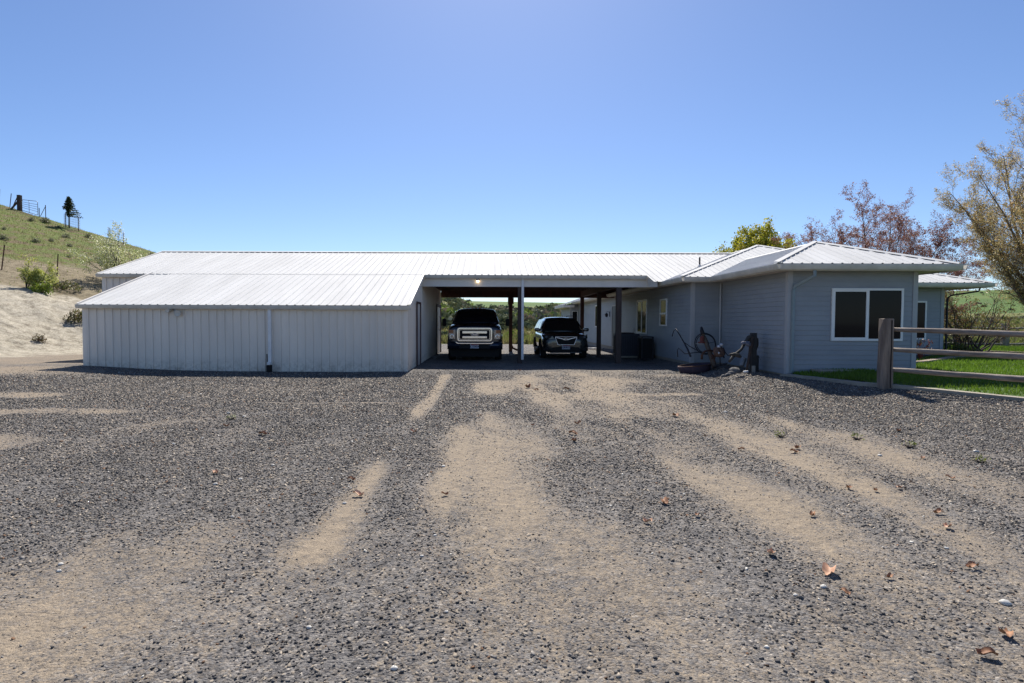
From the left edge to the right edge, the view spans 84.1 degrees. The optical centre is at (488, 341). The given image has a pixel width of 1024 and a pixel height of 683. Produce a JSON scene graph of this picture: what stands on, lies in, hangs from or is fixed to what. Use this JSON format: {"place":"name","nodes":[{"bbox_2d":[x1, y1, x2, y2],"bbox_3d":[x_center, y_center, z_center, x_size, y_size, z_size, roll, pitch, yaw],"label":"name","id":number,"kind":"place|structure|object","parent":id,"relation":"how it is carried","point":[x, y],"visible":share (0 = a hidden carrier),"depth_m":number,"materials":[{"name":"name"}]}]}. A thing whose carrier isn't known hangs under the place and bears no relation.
{"place":"outdoors","nodes":[
{"label":"outdoors","id":0,"kind":"place"},
{"bbox_2d":[0,205,154,357],"bbox_3d":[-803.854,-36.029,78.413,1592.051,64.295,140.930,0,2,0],"label":"hillside","id":1,"kind":"structure","parent":0,"point":[26,315],"depth_m":29.12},
{"bbox_2d":[1,245,4,269],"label":"fence post","id":2,"kind":"object","parent":1,"relation":"on","point":[3,257],"visible":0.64,"depth_m":30.85,"materials":[{"name":"wood"}]},
{"bbox_2d":[0,234,8,240],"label":"sagebrush","id":3,"kind":"object","parent":1,"relation":"on","point":[3,237],"visible":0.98,"depth_m":37.52,"materials":[{"name":"green plant"}]},
{"bbox_2d":[11,195,22,211],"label":"timber post","id":4,"kind":"object","parent":1,"relation":"on","point":[18,202],"visible":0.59,"depth_m":49.54,"materials":[{"name":"brown wood"}]},
{"bbox_2d":[21,200,37,214],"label":"field gate","id":5,"kind":"structure","parent":4,"relation":"attached to","point":[30,207],"depth_m":49.61,"materials":[{"name":"metal"}]},
{"bbox_2d":[16,253,60,287],"bbox_3d":[-23.044,-3.606,28.973,1.769,1.841,2.024,-2,3,-42],"label":"bank shrub","id":6,"kind":"object","parent":1,"relation":"on","point":[38,275],"visible":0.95,"depth_m":28.89,"materials":[{"name":"green plant"}]},
{"bbox_2d":[32,333,46,342],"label":"bank tuft","id":7,"kind":"object","parent":1,"relation":"on","point":[40,338],"visible":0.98,"depth_m":22.89,"materials":[{"name":"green plant"}]},
{"bbox_2d":[29,281,54,294],"bbox_3d":[-22.302,-2.630,28.297,1.166,0.868,1.229,0,2,0],"label":"green bush","id":8,"kind":"object","parent":1,"relation":"on","point":[42,288],"visible":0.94,"depth_m":28.23,"materials":[{"name":"green plant"}]},
{"bbox_2d":[48,278,83,290],"bbox_3d":[-22.777,-2.982,30.341,1.839,0.873,1.714,1,2,15],"label":"trailing bush","id":9,"kind":"object","parent":1,"relation":"on","point":[66,284],"visible":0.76,"depth_m":30.20,"materials":[{"name":"green plant"}]},
{"bbox_2d":[64,213,79,230],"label":"tree guard","id":10,"kind":"object","parent":1,"relation":"on","point":[78,223],"visible":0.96,"depth_m":48.66,"materials":[{"name":"metal"}]},
{"bbox_2d":[62,196,82,227],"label":"spruce tree","id":11,"kind":"object","parent":1,"relation":"on","point":[69,205],"visible":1,"depth_m":48.55,"materials":[{"name":"green plant"}]},
{"bbox_2d":[63,309,81,323],"bbox_3d":[-18.919,-1.165,26.154,1.220,0.909,1.174,-2,3,-40],"label":"weed clump","id":12,"kind":"object","parent":1,"relation":"on","point":[78,316],"visible":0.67,"depth_m":25.95,"materials":[{"name":"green plant"}]},
{"bbox_2d":[0,204,157,295],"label":"grass","id":13,"kind":"structure","parent":1,"relation":"on","point":[28,252],"depth_m":42.06,"materials":[{"name":"green plant"}]},
{"bbox_2d":[65,220,148,272],"bbox_3d":[-22.754,-5.399,34.928,3.878,4.334,4.754,0,2,0],"label":"blossom shrub","id":14,"kind":"object","parent":1,"relation":"on","point":[108,263],"visible":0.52,"depth_m":34.20,"materials":[{"name":"green plant"}]},
{"bbox_2d":[109,230,124,245],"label":"tree guard","id":15,"kind":"object","parent":1,"relation":"on","point":[117,237],"visible":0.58,"depth_m":48.22,"materials":[{"name":"metal"}]},
{"bbox_2d":[0,343,1023,682],"bbox_3d":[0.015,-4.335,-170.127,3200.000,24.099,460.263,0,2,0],"label":"ground","id":16,"kind":"structure","parent":0,"point":[74,603],"depth_m":3.46,"materials":[{"name":"grey gravel"}]},
{"bbox_2d":[353,489,363,495],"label":"dry leaf","id":17,"kind":"object","parent":16,"relation":"on","point":[357,492],"visible":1,"depth_m":4.74,"materials":[{"name":"brown plant"}]},
{"bbox_2d":[390,665,397,670],"bbox_3d":[-0.392,1.359,2.359,0.031,0.020,0.027,0,2,0],"label":"pebble","id":18,"kind":"object","parent":16,"relation":"on","point":[394,667],"visible":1,"depth_m":2.35,"materials":[{"name":"white stone"}]},
{"bbox_2d":[75,251,730,371],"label":"metal barn","id":19,"kind":"structure","parent":16,"relation":"on","point":[319,311],"depth_m":17.57,"materials":[{"name":"white metal"}]},
{"bbox_2d":[416,301,420,365],"bbox_3d":[-2.282,-0.251,18.528,0.055,2.080,1.030,0,2,0],"label":"door","id":20,"kind":"structure","parent":19,"relation":"in","point":[418,304],"depth_m":18.53,"materials":[{"name":"metal"}]},
{"bbox_2d":[436,304,440,353],"bbox_3d":[-2.260,-0.574,25.966,0.096,2.200,2.100,0,2,0],"label":"door","id":21,"kind":"structure","parent":19,"relation":"in","point":[438,309],"depth_m":25.89,"materials":[{"name":"metal"}]},
{"bbox_2d":[442,307,508,358],"bbox_3d":[-0.499,-0.397,23.676,2.675,2.020,6.367,0,2,0],"label":"pickup truck","id":22,"kind":"object","parent":16,"relation":"on","point":[474,332],"visible":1,"depth_m":20.77,"materials":[{"name":"paint"}]},
{"bbox_2d":[533,315,588,357],"bbox_3d":[2.981,-0.267,24.021,2.210,1.760,4.661,0,2,0],"label":"suv","id":23,"kind":"object","parent":16,"relation":"on","point":[558,335],"visible":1,"depth_m":22.37,"materials":[{"name":"paint"}]},
{"bbox_2d":[612,332,639,357],"bbox_3d":[5.620,0.130,23.118,0.920,0.990,1.080,0,2,0],"label":"air conditioner","id":24,"kind":"object","parent":16,"relation":"on","point":[629,344],"visible":0.69,"depth_m":22.62,"materials":[{"name":"grey metal"}]},
{"bbox_2d":[637,336,653,359],"bbox_3d":[5.829,0.244,21.021,0.440,0.870,0.540,0,2,0],"label":"wire crate","id":25,"kind":"object","parent":16,"relation":"on","point":[645,347],"visible":0.99,"depth_m":20.80,"materials":[{"name":"metal"}]},
{"bbox_2d":[660,497,668,503],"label":"dry leaf","id":26,"kind":"object","parent":16,"relation":"on","point":[665,500],"visible":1,"depth_m":4.50,"materials":[{"name":"brown plant"}]},
{"bbox_2d":[678,362,710,373],"bbox_3d":[5.812,0.762,15.936,0.958,0.345,0.727,0,2,0],"label":"scraper bucket","id":27,"kind":"object","parent":16,"relation":"on","point":[696,368],"visible":0.92,"depth_m":15.68,"materials":[{"name":"metal"}]},
{"bbox_2d":[700,327,716,367],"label":"timber beam","id":28,"kind":"structure","parent":16,"relation":"on","point":[712,357],"depth_m":15.98,"materials":[{"name":"wood"}]},
{"bbox_2d":[672,329,712,358],"bbox_3d":[5.771,0.059,16.149,1.206,0.857,0.385,2,3,39],"label":"walking plough","id":29,"kind":"object","parent":28,"relation":"on","point":[702,354],"visible":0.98,"depth_m":16.16,"materials":[{"name":"metal"}]},
{"bbox_2d":[697,333,704,343],"bbox_3d":[6.098,-0.090,16.242,0.295,0.334,0.252,0,2,0],"label":"barn lantern","id":30,"kind":"object","parent":28,"relation":"hanging from","point":[701,339],"visible":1,"depth_m":16.21,"materials":[{"name":"metal"}]},
{"bbox_2d":[694,333,715,354],"bbox_3d":[6.475,0.066,16.894,0.648,0.651,0.227,0,2,0],"label":"iron wheel","id":31,"kind":"object","parent":28,"relation":"on","point":[708,342],"visible":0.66,"depth_m":16.90,"materials":[{"name":"black metal"}]},
{"bbox_2d":[713,343,729,367],"bbox_3d":[6.361,0.386,15.374,0.503,0.679,0.278,2,3,38],"label":"implement hub","id":32,"kind":"object","parent":28,"relation":"attached to","point":[719,351],"visible":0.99,"depth_m":15.37,"materials":[{"name":"brown metal"}]},
{"bbox_2d":[441,292,1023,337],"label":"scrub","id":33,"kind":"object","parent":16,"relation":"on","point":[451,306],"visible":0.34,"depth_m":114.97,"materials":[{"name":"green plant"}]},
{"bbox_2d":[441,315,1023,345],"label":"grass","id":34,"kind":"structure","parent":16,"relation":"on","point":[528,338],"depth_m":48.16,"materials":[{"name":"green plant"}]},
{"bbox_2d":[729,367,741,372],"bbox_3d":[6.375,0.762,14.639,0.307,0.219,0.274,0,2,0],"label":"field stone","id":35,"kind":"object","parent":16,"relation":"on","point":[736,369],"visible":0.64,"depth_m":14.55,"materials":[{"name":"grey stone"}]},
{"bbox_2d":[739,357,746,366],"bbox_3d":[6.571,0.523,14.627,0.192,0.246,0.136,0,2,0],"label":"milk can","id":36,"kind":"object","parent":16,"relation":"on","point":[742,361],"visible":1,"depth_m":14.57,"materials":[{"name":"metal"}]},
{"bbox_2d":[749,333,758,371],"bbox_3d":[6.843,0.331,14.554,0.246,1.109,0.212,0,2,0],"label":"hitching post","id":37,"kind":"object","parent":16,"relation":"on","point":[754,363],"visible":0.59,"depth_m":14.46,"materials":[{"name":"paint"}]},
{"bbox_2d":[728,335,760,369],"bbox_3d":[6.628,0.277,14.396,1.249,0.898,0.248,-1,2,-26],"label":"horse collar","id":38,"kind":"object","parent":37,"relation":"hanging from","point":[748,341],"visible":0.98,"depth_m":14.34,"materials":[{"name":"leather"}]},
{"bbox_2d":[712,216,798,252],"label":"leafing tree","id":39,"kind":"object","parent":16,"relation":"on","point":[761,235],"visible":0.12,"depth_m":44.04,"materials":[{"name":"green plant"}]},
{"bbox_2d":[767,547,774,553],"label":"dry leaf","id":40,"kind":"object","parent":16,"relation":"on","point":[770,551],"visible":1,"depth_m":3.52,"materials":[{"name":"brown plant"}]},
{"bbox_2d":[554,241,997,373],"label":"ranch house","id":41,"kind":"structure","parent":16,"relation":"on","point":[815,305],"depth_m":14.19,"materials":[{"name":"wood"}]},
{"bbox_2d":[572,311,577,320],"bbox_3d":[5.985,-1.514,39.249,0.400,1.200,0.042,0,2,0],"label":"window","id":42,"kind":"structure","parent":41,"relation":"in","point":[575,313],"depth_m":39.23,"materials":[{"name":"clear glass"}]},
{"bbox_2d":[595,305,596,326],"bbox_3d":[6.184,-1.445,32.353,0.042,1.250,0.900,0,2,0],"label":"window","id":43,"kind":"structure","parent":41,"relation":"in","point":[595,305],"depth_m":32.49,"materials":[{"name":"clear glass"}]},
{"bbox_2d":[611,304,615,345],"bbox_3d":[6.146,-0.773,27.493,0.086,2.050,1.666,0,2,0],"label":"door","id":44,"kind":"structure","parent":41,"relation":"in","point":[613,306],"depth_m":28.14,"materials":[{"name":"paint"}]},
{"bbox_2d":[636,299,646,333],"bbox_3d":[6.183,-0.994,22.840,0.042,1.360,1.437,0,2,0],"label":"window","id":45,"kind":"structure","parent":41,"relation":"in","point":[641,323],"depth_m":22.81,"materials":[{"name":"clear glass"}]},
{"bbox_2d":[659,298,666,325],"bbox_3d":[6.183,-1.026,20.021,0.042,0.960,0.762,0,2,0],"label":"window","id":46,"kind":"structure","parent":41,"relation":"in","point":[663,302],"depth_m":20.00,"materials":[{"name":"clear glass"}]},
{"bbox_2d":[830,288,903,340],"bbox_3d":[8.966,-0.636,13.414,1.693,1.242,0.042,0,2,0],"label":"window","id":47,"kind":"structure","parent":41,"relation":"in","point":[856,313],"depth_m":13.41,"materials":[{"name":"black glass"}]},
{"bbox_2d":[917,301,926,339],"bbox_3d":[13.410,-0.738,19.563,3.415,1.330,0.042,0,2,0],"label":"window","id":48,"kind":"structure","parent":41,"relation":"in","point":[922,305],"depth_m":19.56,"materials":[{"name":"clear glass"}]},
{"bbox_2d":[774,430,785,436],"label":"weed","id":49,"kind":"object","parent":16,"relation":"on","point":[777,434],"visible":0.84,"depth_m":7.22,"materials":[{"name":"green plant"}]},
{"bbox_2d":[822,562,835,574],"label":"dry leaf","id":50,"kind":"object","parent":16,"relation":"on","point":[826,569],"visible":1,"depth_m":3.29,"materials":[{"name":"brown plant"}]},
{"bbox_2d":[839,587,850,594],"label":"dry leaf","id":51,"kind":"object","parent":16,"relation":"on","point":[845,590],"visible":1,"depth_m":3.04,"materials":[{"name":"brown plant"}]},
{"bbox_2d":[848,432,863,439],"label":"weed","id":52,"kind":"object","parent":16,"relation":"on","point":[855,438],"visible":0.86,"depth_m":7.09,"materials":[{"name":"green plant"}]},
{"bbox_2d":[770,179,992,324],"bbox_3d":[27.243,-5.425,39.920,13.331,11.245,12.208,-1,2,-28],"label":"plum tree","id":53,"kind":"object","parent":16,"relation":"on","point":[900,225],"visible":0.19,"depth_m":37.29,"materials":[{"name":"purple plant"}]},
{"bbox_2d":[780,374,1023,400],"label":"concrete kerb","id":54,"kind":"structure","parent":16,"relation":"on","point":[948,391],"depth_m":10.71,"materials":[{"name":"grey concrete"}]},
{"bbox_2d":[902,441,916,447],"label":"weed","id":55,"kind":"object","parent":16,"relation":"on","point":[908,446],"visible":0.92,"depth_m":6.61,"materials":[{"name":"green plant"}]},
{"bbox_2d":[932,508,942,512],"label":"dry leaf","id":56,"kind":"object","parent":16,"relation":"on","point":[938,510],"visible":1,"depth_m":4.31,"materials":[{"name":"brown plant"}]},
{"bbox_2d":[965,561,978,567],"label":"dry leaf","id":57,"kind":"object","parent":16,"relation":"on","point":[970,564],"visible":1,"depth_m":3.35,"materials":[{"name":"brown plant"}]},
{"bbox_2d":[971,455,990,462],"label":"weed","id":58,"kind":"object","parent":16,"relation":"on","point":[982,461],"visible":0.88,"depth_m":5.92,"materials":[{"name":"green plant"}]},
{"bbox_2d":[976,646,998,655],"bbox_3d":[2.172,1.351,2.468,0.070,0.030,0.043,1,2,15],"label":"dry leaf","id":59,"kind":"object","parent":16,"relation":"on","point":[984,650],"visible":1,"depth_m":2.48,"materials":[{"name":"brown plant"}]},
{"bbox_2d":[998,599,1011,605],"bbox_3d":[2.662,1.344,2.919,0.054,0.035,0.048,0,2,0],"label":"pebble","id":60,"kind":"object","parent":16,"relation":"on","point":[1005,602],"visible":1,"depth_m":2.91,"materials":[{"name":"white stone"}]},
{"bbox_2d":[998,626,1013,636],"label":"dry leaf","id":61,"kind":"object","parent":16,"relation":"on","point":[1007,632],"visible":1,"depth_m":2.60,"materials":[{"name":"brown plant"}]},
{"bbox_2d":[0,365,1023,682],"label":"gravel","id":62,"kind":"structure","parent":0,"point":[114,393],"depth_m":6.38,"materials":[{"name":"grey gravel"}]},
{"bbox_2d":[0,0,1023,302],"label":"sky","id":63,"kind":"structure","parent":0,"point":[188,125],"materials":[{"name":"blue"}]},
{"bbox_2d":[441,290,1023,336],"bbox_3d":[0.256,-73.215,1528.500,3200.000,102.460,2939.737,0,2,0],"label":"hills","id":64,"kind":"structure","parent":0,"point":[984,298],"depth_m":183.22,"materials":[{"name":"green plant"}]},
{"bbox_2d":[793,345,1023,396],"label":"lawn","id":65,"kind":"structure","parent":0,"point":[928,386],"depth_m":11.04,"materials":[{"name":"green plant"}]},
{"bbox_2d":[810,369,853,373],"bbox_3d":[7.973,0.696,13.157,0.750,0.090,0.450,0,2,0],"label":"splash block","id":66,"kind":"object","parent":65,"relation":"on","point":[823,370],"depth_m":13.00,"materials":[{"name":"concrete"}]},
{"bbox_2d":[877,318,1023,388],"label":"rail fence","id":67,"kind":"object","parent":65,"relation":"on","point":[886,350],"visible":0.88,"depth_m":10.58,"materials":[{"name":"brown wood"}]},
{"bbox_2d":[916,351,1023,363],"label":"flower bed","id":68,"kind":"object","parent":65,"relation":"on","point":[933,359],"visible":0.23,"depth_m":17.69,"materials":[{"name":"stone"}]},
{"bbox_2d":[916,339,932,358],"bbox_3d":[13.073,0.219,17.167,0.565,0.706,0.558,0,2,0],"label":"bedding plant","id":69,"kind":"object","parent":68,"relation":"on","point":[919,355],"visible":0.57,"depth_m":17.10,"materials":[{"name":"pink plant"}]},
{"bbox_2d":[943,340,965,349],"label":"shrub","id":70,"kind":"object","parent":68,"relation":"on","point":[950,346],"visible":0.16,"depth_m":20.11,"materials":[{"name":"green plant"}]},
{"bbox_2d":[947,343,981,355],"bbox_3d":[15.917,0.376,18.947,1.239,0.671,1.229,0,2,0],"label":"shrub","id":71,"kind":"object","parent":68,"relation":"on","point":[963,348],"visible":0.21,"depth_m":18.81,"materials":[{"name":"green plant"}]},
{"bbox_2d":[931,90,1023,311],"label":"budding tree","id":72,"kind":"object","parent":65,"relation":"on","point":[993,251],"visible":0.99,"depth_m":23.27,"materials":[{"name":"beige plant"}]},
{"bbox_2d":[943,286,1023,351],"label":"lawn shrub","id":73,"kind":"object","parent":65,"relation":"on","point":[965,325],"visible":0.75,"depth_m":20.93,"materials":[{"name":"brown plant"}]},
{"bbox_2d":[943,323,1023,345],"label":"rail fence","id":74,"kind":"object","parent":65,"relation":"on","point":[1006,342],"visible":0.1,"depth_m":28.97,"materials":[{"name":"grey wood"}]}
]}

